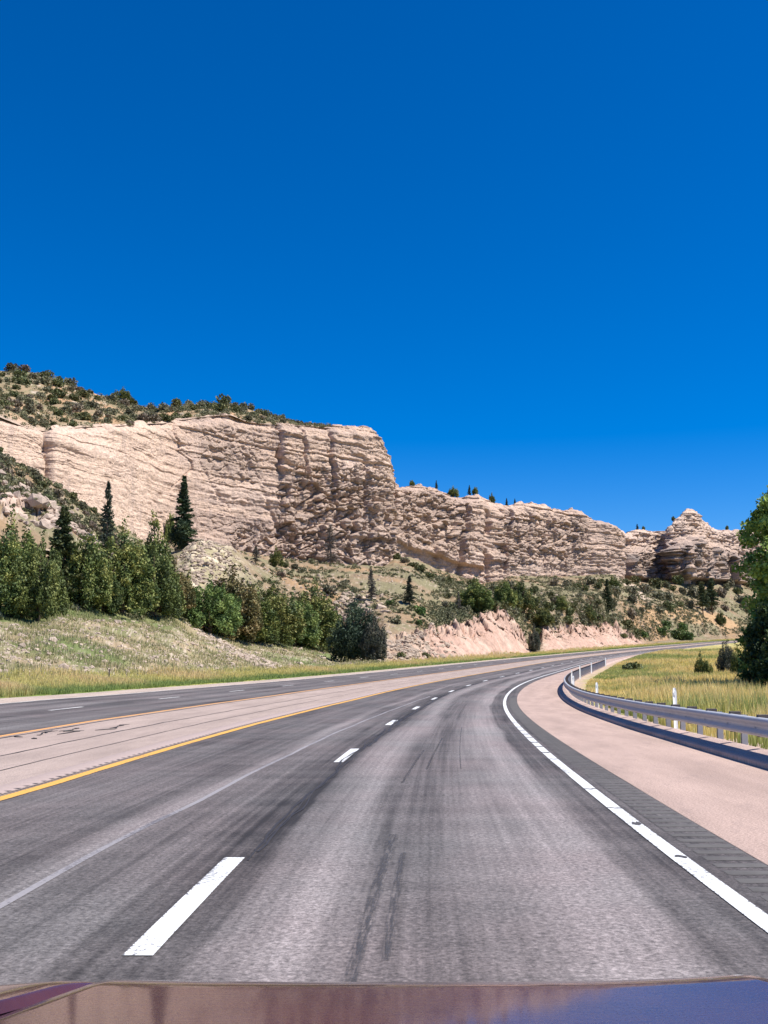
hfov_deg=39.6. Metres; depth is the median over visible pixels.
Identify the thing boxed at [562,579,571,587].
shrub
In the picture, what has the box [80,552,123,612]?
juniper tree
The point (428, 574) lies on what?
shrub
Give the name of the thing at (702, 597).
pine tree
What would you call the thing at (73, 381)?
shrub
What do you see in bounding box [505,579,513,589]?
shrub
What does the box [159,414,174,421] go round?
shrub
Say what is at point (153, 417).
shrub
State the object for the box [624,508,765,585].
spire cliff
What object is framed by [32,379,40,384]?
shrub
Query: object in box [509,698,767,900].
rumble strip
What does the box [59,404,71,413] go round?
shrub
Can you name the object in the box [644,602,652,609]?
shrub
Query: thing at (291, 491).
cliff
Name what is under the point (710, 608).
shrub
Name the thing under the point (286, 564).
shrub
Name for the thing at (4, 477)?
shrub
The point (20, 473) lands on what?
shrub
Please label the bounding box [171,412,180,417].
shrub
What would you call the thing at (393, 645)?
slope rubble
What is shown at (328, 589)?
shrub
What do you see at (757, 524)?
cottonwood tree
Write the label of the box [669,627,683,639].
shrub
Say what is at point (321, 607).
juniper tree
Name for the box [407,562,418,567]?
shrub
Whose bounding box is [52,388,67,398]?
shrub
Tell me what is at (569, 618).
shrub
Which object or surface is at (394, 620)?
shrub
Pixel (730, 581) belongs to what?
shrub
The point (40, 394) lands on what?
shrub
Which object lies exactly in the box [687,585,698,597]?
shrub
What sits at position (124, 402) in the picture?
shrub
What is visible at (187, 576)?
juniper tree
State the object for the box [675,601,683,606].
shrub
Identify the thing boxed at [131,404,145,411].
shrub
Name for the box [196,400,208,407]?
shrub
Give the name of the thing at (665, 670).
tall grass
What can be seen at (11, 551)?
juniper tree
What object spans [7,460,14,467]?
shrub
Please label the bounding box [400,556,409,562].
shrub
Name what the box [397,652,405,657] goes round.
shrub
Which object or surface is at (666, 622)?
shrub
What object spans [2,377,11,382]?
shrub
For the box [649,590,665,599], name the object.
shrub
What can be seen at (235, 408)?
shrub
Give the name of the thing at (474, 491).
juniper tree
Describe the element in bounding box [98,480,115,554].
pine tree
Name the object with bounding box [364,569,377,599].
conifer tree
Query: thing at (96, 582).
juniper tree
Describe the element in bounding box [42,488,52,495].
shrub
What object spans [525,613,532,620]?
shrub
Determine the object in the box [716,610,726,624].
juniper tree
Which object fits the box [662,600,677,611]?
shrub
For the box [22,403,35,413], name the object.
shrub
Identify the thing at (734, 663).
juniper tree
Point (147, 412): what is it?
shrub
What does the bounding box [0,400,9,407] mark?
shrub
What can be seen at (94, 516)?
shrub
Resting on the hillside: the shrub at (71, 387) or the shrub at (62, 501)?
the shrub at (62, 501)
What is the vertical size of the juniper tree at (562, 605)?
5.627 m
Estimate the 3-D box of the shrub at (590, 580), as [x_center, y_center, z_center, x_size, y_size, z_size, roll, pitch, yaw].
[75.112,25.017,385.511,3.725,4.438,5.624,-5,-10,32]
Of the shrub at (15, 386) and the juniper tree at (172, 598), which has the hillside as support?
the juniper tree at (172, 598)
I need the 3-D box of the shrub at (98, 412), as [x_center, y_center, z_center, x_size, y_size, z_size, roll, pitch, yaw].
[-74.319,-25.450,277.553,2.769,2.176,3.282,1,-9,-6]
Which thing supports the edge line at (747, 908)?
on the road at (522, 854)
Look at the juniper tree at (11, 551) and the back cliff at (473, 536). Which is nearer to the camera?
the juniper tree at (11, 551)
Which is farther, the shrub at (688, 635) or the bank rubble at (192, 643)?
the shrub at (688, 635)
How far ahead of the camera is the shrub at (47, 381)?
310.33 m
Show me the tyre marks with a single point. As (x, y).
(359, 950)
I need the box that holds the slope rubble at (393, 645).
[132,538,716,661]
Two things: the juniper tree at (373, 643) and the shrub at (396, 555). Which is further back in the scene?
the shrub at (396, 555)
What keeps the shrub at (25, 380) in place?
on the hilltop
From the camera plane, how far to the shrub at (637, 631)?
372.60 m
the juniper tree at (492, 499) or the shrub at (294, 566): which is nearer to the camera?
the shrub at (294, 566)
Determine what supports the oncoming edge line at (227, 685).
on the oncoming road at (17, 717)
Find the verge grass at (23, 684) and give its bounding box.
[0,638,734,697]
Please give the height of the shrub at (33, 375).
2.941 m
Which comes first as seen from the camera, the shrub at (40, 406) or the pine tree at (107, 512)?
the pine tree at (107, 512)
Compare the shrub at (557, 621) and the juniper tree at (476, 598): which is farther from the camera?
the shrub at (557, 621)
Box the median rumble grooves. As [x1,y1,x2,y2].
[0,681,433,793]
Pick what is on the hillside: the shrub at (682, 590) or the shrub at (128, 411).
the shrub at (682, 590)
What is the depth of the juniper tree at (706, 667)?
106.48 m
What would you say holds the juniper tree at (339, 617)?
on the hillside
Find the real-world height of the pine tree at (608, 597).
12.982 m
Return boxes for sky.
[0,0,767,533]
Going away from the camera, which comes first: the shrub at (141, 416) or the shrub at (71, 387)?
the shrub at (141, 416)
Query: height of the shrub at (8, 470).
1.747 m
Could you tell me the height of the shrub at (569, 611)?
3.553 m
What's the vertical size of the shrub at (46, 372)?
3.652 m
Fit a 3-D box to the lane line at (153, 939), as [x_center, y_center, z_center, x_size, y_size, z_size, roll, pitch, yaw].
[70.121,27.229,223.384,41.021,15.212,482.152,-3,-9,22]
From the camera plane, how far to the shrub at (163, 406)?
323.63 m
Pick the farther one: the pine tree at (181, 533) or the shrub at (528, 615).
the shrub at (528, 615)
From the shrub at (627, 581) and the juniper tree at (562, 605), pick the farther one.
the shrub at (627, 581)
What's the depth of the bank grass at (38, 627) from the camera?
95.05 m
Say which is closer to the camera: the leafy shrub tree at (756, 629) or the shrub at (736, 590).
the leafy shrub tree at (756, 629)
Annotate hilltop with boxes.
[0,371,310,430]
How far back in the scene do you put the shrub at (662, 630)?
393.87 m
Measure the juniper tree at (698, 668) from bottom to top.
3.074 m
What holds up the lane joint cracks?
on the road at (522, 854)
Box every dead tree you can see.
[250,546,261,562]
[321,524,339,565]
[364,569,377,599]
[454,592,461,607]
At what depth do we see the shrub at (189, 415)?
301.77 m
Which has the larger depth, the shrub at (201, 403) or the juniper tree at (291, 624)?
the shrub at (201, 403)
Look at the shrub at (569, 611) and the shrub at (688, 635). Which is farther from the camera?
the shrub at (688, 635)
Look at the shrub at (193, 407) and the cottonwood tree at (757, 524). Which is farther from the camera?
the shrub at (193, 407)
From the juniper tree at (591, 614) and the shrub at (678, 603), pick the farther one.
the shrub at (678, 603)
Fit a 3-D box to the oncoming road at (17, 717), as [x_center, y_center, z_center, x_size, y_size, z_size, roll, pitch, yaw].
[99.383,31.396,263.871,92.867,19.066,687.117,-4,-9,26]
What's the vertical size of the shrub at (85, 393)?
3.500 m
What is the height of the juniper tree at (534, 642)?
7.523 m
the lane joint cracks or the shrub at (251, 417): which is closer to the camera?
the lane joint cracks
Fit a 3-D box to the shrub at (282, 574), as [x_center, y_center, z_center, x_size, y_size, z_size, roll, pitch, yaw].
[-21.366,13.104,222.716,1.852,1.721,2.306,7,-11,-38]
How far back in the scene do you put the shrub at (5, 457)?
163.78 m
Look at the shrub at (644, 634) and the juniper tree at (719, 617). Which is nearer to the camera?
the shrub at (644, 634)
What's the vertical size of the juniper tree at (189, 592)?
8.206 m
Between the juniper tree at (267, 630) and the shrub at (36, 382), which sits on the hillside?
the juniper tree at (267, 630)
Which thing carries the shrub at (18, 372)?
on the hilltop
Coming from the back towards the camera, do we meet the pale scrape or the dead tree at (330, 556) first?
the dead tree at (330, 556)
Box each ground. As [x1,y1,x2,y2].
[23,679,763,862]
[574,642,767,749]
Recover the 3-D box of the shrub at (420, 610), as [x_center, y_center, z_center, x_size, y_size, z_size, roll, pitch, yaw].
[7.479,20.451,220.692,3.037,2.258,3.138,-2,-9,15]
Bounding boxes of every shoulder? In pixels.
[0,640,734,703]
[517,646,767,864]
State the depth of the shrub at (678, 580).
496.37 m
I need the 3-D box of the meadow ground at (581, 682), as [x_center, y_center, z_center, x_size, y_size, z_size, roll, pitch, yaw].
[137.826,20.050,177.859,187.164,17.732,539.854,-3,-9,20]
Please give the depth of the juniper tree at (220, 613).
135.50 m
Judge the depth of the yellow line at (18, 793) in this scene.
18.94 m
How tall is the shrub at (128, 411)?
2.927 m
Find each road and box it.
[0,641,728,734]
[0,642,767,984]
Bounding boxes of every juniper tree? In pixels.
[0,505,40,618]
[4,529,69,620]
[13,523,47,572]
[65,523,113,612]
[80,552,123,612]
[95,516,160,615]
[114,386,134,404]
[137,509,173,573]
[137,541,186,618]
[157,557,196,615]
[164,513,174,542]
[181,569,203,616]
[182,574,245,636]
[201,562,263,641]
[228,583,280,642]
[252,576,306,644]
[268,546,283,566]
[278,592,322,647]
[290,574,341,650]
[323,600,342,648]
[325,590,376,661]
[358,609,387,660]
[447,486,459,496]
[455,576,494,612]
[472,487,477,494]
[489,493,495,502]
[493,577,517,610]
[512,577,540,612]
[528,623,541,650]
[532,607,554,625]
[551,592,570,610]
[585,604,596,620]
[605,575,621,587]
[694,651,704,672]
[701,660,713,674]
[715,635,733,671]
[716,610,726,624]
[730,645,742,673]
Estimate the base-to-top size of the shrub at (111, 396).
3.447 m
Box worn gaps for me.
[523,730,686,857]
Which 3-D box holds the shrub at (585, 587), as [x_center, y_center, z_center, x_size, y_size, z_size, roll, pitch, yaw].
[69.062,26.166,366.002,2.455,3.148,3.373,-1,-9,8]
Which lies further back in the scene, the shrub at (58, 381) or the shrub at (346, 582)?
the shrub at (58, 381)
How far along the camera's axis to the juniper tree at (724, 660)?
110.66 m
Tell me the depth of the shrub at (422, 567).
313.95 m
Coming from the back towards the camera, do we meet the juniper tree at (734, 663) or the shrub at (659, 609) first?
the shrub at (659, 609)
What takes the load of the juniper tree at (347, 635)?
on the hillside
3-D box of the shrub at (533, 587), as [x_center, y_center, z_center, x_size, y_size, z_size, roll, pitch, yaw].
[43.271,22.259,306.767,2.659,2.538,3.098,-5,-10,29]
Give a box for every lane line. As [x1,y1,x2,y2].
[55,645,672,709]
[123,655,611,954]
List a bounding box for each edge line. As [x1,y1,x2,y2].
[2,645,664,703]
[503,645,767,932]
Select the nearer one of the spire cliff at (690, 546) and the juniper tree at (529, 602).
the juniper tree at (529, 602)
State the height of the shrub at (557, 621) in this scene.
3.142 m
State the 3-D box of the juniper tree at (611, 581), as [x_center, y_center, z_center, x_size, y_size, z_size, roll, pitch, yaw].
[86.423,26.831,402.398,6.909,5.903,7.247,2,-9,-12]
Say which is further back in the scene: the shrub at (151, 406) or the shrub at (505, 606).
the shrub at (151, 406)
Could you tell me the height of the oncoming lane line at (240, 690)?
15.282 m
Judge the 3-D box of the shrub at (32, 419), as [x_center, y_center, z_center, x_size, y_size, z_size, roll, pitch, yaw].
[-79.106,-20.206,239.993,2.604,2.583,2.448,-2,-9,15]
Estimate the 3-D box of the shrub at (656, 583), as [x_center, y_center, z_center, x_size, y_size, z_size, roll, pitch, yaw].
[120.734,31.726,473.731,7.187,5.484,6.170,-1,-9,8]
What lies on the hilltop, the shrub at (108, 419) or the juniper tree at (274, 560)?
the shrub at (108, 419)
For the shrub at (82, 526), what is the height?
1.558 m
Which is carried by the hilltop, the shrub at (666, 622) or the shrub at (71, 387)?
the shrub at (71, 387)
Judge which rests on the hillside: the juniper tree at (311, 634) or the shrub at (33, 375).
the juniper tree at (311, 634)
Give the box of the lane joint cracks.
[247,674,513,859]
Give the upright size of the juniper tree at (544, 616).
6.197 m
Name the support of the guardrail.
on the meadow ground at (581, 682)
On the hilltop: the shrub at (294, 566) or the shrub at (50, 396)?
the shrub at (50, 396)
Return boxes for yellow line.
[0,644,702,800]
[0,645,680,736]
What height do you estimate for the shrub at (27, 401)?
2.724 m
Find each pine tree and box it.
[45,505,85,600]
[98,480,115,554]
[169,475,197,549]
[403,576,415,603]
[603,579,614,613]
[695,584,710,614]
[706,578,719,614]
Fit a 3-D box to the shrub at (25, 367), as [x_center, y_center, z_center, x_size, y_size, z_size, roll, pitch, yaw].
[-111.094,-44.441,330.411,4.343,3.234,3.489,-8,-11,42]
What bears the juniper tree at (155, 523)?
on the hillside
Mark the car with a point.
(730, 999)
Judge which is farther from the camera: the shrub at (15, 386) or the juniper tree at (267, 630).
the shrub at (15, 386)
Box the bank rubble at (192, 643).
[0,617,368,678]
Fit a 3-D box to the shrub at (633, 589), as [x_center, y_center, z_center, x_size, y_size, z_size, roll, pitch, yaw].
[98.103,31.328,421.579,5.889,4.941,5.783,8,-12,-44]
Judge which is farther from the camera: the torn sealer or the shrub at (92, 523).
the shrub at (92, 523)
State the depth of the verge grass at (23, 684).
79.27 m
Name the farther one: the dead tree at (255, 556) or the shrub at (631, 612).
the shrub at (631, 612)
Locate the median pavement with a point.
(12, 744)
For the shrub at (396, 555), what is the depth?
344.29 m
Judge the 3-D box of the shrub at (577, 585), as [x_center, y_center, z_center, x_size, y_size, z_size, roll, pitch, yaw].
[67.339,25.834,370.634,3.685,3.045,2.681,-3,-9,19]
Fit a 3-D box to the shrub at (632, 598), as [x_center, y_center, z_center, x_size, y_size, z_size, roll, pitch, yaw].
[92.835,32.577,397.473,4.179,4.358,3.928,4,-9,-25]
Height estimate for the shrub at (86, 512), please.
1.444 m
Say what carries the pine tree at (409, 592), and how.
on the hillside
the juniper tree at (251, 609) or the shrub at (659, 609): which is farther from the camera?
the shrub at (659, 609)
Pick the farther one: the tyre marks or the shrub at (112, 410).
the shrub at (112, 410)
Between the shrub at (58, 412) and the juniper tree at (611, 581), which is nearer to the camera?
the shrub at (58, 412)
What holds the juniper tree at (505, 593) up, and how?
on the hillside
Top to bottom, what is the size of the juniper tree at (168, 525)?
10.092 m
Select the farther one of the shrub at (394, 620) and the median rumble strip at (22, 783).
the shrub at (394, 620)
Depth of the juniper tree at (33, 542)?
104.61 m
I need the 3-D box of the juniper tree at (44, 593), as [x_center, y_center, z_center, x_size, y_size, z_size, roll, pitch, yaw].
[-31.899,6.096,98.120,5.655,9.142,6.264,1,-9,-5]
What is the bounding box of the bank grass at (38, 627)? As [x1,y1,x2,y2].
[0,604,383,679]
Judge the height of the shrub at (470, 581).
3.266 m
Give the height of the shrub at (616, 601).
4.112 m
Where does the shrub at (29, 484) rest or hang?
on the hillside
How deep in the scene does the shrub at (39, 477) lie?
166.95 m
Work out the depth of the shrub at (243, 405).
351.19 m
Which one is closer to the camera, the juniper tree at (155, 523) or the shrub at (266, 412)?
the juniper tree at (155, 523)
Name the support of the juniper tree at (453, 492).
on the back cliff at (473, 536)
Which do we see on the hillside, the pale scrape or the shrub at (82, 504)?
the shrub at (82, 504)
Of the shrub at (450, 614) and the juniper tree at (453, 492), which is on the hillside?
the shrub at (450, 614)
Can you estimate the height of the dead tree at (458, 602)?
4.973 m
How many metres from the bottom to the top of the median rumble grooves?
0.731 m
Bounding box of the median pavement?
[0,641,736,795]
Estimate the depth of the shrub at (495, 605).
250.60 m
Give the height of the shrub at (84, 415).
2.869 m
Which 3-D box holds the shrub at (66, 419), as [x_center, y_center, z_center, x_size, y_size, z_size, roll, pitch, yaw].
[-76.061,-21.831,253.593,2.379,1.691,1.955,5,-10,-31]
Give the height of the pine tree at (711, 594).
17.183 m
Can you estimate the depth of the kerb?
23.30 m
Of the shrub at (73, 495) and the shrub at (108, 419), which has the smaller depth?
the shrub at (73, 495)
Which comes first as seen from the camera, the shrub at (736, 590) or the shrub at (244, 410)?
the shrub at (244, 410)
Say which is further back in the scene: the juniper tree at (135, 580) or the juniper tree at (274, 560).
the juniper tree at (274, 560)
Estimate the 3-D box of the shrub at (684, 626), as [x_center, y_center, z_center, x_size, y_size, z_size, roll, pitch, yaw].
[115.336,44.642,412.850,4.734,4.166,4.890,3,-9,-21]
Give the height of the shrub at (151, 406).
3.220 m
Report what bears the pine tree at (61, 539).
on the hillside
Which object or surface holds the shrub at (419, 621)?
on the hillside
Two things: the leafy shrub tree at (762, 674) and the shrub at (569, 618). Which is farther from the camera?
the shrub at (569, 618)
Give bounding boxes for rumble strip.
[0,681,432,792]
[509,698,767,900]
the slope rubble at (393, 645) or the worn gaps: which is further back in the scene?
the slope rubble at (393, 645)
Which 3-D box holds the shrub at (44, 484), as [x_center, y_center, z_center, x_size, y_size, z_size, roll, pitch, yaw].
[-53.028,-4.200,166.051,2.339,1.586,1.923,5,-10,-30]
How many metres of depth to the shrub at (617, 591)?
395.38 m
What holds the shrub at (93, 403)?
on the hilltop
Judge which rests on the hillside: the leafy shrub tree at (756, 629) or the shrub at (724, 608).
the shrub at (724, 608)
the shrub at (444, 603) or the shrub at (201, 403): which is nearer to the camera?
the shrub at (444, 603)
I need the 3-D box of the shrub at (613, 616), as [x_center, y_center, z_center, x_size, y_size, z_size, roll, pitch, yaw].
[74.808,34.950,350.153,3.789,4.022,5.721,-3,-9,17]
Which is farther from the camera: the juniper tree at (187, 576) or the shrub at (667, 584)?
the shrub at (667, 584)
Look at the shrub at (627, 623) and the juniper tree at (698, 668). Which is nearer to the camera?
the juniper tree at (698, 668)
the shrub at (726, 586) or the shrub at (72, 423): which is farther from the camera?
the shrub at (726, 586)
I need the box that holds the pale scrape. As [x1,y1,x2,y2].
[0,696,429,908]
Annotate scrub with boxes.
[0,369,751,653]
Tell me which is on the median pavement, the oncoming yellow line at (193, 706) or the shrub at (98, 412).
the oncoming yellow line at (193, 706)
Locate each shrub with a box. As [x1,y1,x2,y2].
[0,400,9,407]
[0,453,10,461]
[0,474,10,482]
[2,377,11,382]
[2,466,14,476]
[4,362,19,371]
[7,397,23,407]
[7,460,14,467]
[9,390,19,396]
[12,384,21,389]
[12,407,20,413]
[13,369,26,376]
[14,469,25,476]
[15,395,23,400]
[17,376,31,384]
[18,364,30,371]
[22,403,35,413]
[23,479,33,487]
[24,397,34,405]
[27,466,39,474]
[28,372,37,378]
[28,417,38,425]
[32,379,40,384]
[34,403,43,409]
[34,474,43,481]
[35,392,46,397]
[36,480,50,487]
[38,370,54,378]
[38,418,51,426]
[39,375,52,385]
[42,386,52,391]
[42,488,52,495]
[47,394,56,398]
[49,397,61,404]
[52,376,64,387]
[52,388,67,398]
[53,409,63,415]
[53,489,63,497]
[58,498,66,505]
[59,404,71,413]
[59,417,68,422]
[63,377,77,385]
[66,385,74,390]
[67,420,76,426]
[68,394,81,401]
[68,491,77,499]
[72,402,83,411]
[72,517,80,523]
[74,411,91,420]
[78,501,88,509]
[78,524,86,529]
[79,389,90,398]
[81,510,89,517]
[85,399,98,408]
[88,520,96,529]
[89,514,97,521]
[91,414,100,421]
[93,410,103,416]
[101,417,113,423]
[102,393,118,400]
[106,407,117,414]
[117,398,129,406]
[117,415,127,421]
[125,408,135,414]
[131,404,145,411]
[136,413,149,421]
[142,410,155,414]
[146,402,155,409]
[148,414,161,421]
[158,401,170,411]
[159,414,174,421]
[171,398,181,407]
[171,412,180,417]
[183,413,191,417]
[186,404,197,410]
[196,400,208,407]
[211,402,228,410]
[216,393,231,403]
[229,404,240,412]
[239,402,247,407]
[240,408,247,413]
[242,414,253,420]
[261,409,272,415]
[276,571,285,577]
[281,561,289,567]
[289,563,297,568]
[298,567,306,571]
[322,584,336,594]
[339,579,349,588]
[385,599,394,604]
[388,616,401,623]
[392,553,401,558]
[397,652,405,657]
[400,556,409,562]
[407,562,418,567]
[413,605,425,614]
[414,564,425,571]
[414,619,422,624]
[425,572,436,577]
[442,576,452,584]
[442,600,448,606]
[446,611,455,618]
[467,578,478,585]
[488,583,495,589]
[489,600,502,610]
[499,601,508,609]
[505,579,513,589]
[510,607,519,616]
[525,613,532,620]
[529,585,538,592]
[541,600,554,611]
[547,578,558,585]
[548,592,555,597]
[552,616,560,624]
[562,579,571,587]
[563,616,572,624]
[564,606,574,615]
[573,583,581,588]
[579,614,587,622]
[582,585,588,590]
[585,575,596,583]
[593,582,602,588]
[596,613,602,620]
[609,597,617,607]
[609,613,617,622]
[610,584,620,596]
[620,633,627,637]
[622,619,633,629]
[622,661,642,669]
[623,578,630,584]
[626,585,639,596]
[627,594,637,603]
[627,608,636,618]
[630,576,640,583]
[634,628,641,635]
[639,582,651,593]
[641,630,648,637]
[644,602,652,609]
[648,577,662,588]
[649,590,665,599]
[656,606,664,613]
[656,625,670,635]
[661,620,671,627]
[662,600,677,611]
[663,581,670,587]
[663,591,674,600]
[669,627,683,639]
[671,574,683,584]
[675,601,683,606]
[678,622,687,630]
[679,587,686,594]
[681,630,694,639]
[684,599,693,608]
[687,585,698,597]
[706,603,718,612]
[715,587,727,597]
[720,605,728,611]
[722,576,734,586]
[723,582,730,590]
[733,587,743,593]
[734,594,745,602]
[744,578,751,586]
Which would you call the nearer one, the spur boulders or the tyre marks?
the tyre marks
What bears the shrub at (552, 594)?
on the hillside
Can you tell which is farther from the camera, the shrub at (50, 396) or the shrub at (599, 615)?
the shrub at (599, 615)
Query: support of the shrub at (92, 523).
on the hillside
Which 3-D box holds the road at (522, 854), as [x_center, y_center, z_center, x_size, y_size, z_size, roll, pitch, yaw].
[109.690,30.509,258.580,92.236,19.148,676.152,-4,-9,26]
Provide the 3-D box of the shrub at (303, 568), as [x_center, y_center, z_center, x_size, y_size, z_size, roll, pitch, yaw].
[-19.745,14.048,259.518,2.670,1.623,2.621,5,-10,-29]
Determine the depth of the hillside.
220.20 m
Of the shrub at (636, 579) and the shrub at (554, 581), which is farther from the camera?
the shrub at (636, 579)
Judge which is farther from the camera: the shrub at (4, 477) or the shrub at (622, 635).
the shrub at (622, 635)
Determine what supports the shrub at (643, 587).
on the hillside
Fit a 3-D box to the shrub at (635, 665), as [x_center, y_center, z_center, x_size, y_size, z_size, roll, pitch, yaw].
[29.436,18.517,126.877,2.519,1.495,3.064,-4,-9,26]
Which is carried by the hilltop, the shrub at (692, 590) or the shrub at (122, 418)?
the shrub at (122, 418)
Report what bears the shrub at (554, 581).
on the hillside
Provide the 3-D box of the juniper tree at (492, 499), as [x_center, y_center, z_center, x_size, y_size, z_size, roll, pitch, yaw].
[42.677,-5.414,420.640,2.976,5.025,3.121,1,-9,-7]
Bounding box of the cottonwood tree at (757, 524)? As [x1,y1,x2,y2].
[731,485,767,678]
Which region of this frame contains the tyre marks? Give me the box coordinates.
[351,729,461,981]
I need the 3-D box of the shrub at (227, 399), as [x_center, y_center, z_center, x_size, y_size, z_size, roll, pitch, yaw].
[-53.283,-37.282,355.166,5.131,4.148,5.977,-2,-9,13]
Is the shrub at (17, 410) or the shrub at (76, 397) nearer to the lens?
the shrub at (17, 410)
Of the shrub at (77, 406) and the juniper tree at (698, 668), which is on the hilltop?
the shrub at (77, 406)
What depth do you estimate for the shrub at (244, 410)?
333.13 m
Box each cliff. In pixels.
[0,413,398,565]
[393,483,626,583]
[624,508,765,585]
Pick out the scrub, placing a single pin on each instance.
(440, 612)
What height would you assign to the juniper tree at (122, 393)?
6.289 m
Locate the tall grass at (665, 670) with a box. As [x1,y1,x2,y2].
[585,646,767,748]
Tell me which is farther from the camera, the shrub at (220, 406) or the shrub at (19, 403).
the shrub at (220, 406)
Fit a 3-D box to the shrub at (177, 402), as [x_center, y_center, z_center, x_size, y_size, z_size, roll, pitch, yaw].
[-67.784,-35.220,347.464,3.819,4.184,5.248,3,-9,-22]
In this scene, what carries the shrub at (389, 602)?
on the hillside
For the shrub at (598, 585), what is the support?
on the hillside
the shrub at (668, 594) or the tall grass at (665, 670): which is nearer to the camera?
the tall grass at (665, 670)
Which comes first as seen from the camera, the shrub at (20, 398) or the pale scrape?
the pale scrape
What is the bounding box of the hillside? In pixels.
[0,462,765,697]
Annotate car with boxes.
[0,975,767,1023]
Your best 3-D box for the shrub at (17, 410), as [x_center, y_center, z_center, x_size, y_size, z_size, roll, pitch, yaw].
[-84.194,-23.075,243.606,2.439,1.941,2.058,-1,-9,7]
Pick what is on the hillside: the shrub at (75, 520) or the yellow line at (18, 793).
the shrub at (75, 520)
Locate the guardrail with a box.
[564,660,767,744]
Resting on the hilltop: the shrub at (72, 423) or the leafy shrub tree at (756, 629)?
the shrub at (72, 423)
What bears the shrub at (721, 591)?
on the hillside
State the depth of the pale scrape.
9.95 m
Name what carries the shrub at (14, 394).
on the hilltop
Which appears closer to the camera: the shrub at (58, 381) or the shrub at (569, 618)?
the shrub at (569, 618)
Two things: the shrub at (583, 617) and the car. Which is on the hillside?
the shrub at (583, 617)
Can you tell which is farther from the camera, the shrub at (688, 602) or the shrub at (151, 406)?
the shrub at (688, 602)
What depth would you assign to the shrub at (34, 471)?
169.16 m
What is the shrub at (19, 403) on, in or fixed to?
on the hilltop
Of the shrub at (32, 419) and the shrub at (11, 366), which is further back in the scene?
the shrub at (11, 366)
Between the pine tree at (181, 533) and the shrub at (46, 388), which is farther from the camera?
the shrub at (46, 388)
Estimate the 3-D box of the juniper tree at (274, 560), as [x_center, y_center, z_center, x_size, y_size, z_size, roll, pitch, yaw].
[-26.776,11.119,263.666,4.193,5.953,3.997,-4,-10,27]
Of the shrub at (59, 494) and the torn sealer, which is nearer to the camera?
the torn sealer
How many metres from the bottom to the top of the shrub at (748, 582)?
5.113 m
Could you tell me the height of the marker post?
1.270 m
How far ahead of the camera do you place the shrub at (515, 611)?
269.83 m
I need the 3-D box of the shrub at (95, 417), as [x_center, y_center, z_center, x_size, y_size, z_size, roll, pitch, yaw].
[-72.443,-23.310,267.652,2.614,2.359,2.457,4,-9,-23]
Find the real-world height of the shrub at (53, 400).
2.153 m
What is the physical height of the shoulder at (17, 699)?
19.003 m
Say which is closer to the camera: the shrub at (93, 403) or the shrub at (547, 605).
the shrub at (93, 403)
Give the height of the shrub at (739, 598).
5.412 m
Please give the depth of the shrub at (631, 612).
384.50 m
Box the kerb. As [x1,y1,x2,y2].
[559,657,767,768]
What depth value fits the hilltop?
286.15 m
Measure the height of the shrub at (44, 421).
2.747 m
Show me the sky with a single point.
(521, 246)
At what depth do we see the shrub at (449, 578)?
301.95 m
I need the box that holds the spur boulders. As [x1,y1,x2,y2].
[0,469,117,555]
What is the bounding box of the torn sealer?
[14,724,127,738]
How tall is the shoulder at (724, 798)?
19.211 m
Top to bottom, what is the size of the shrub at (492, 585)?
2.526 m
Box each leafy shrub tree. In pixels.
[738,600,767,683]
[750,635,767,687]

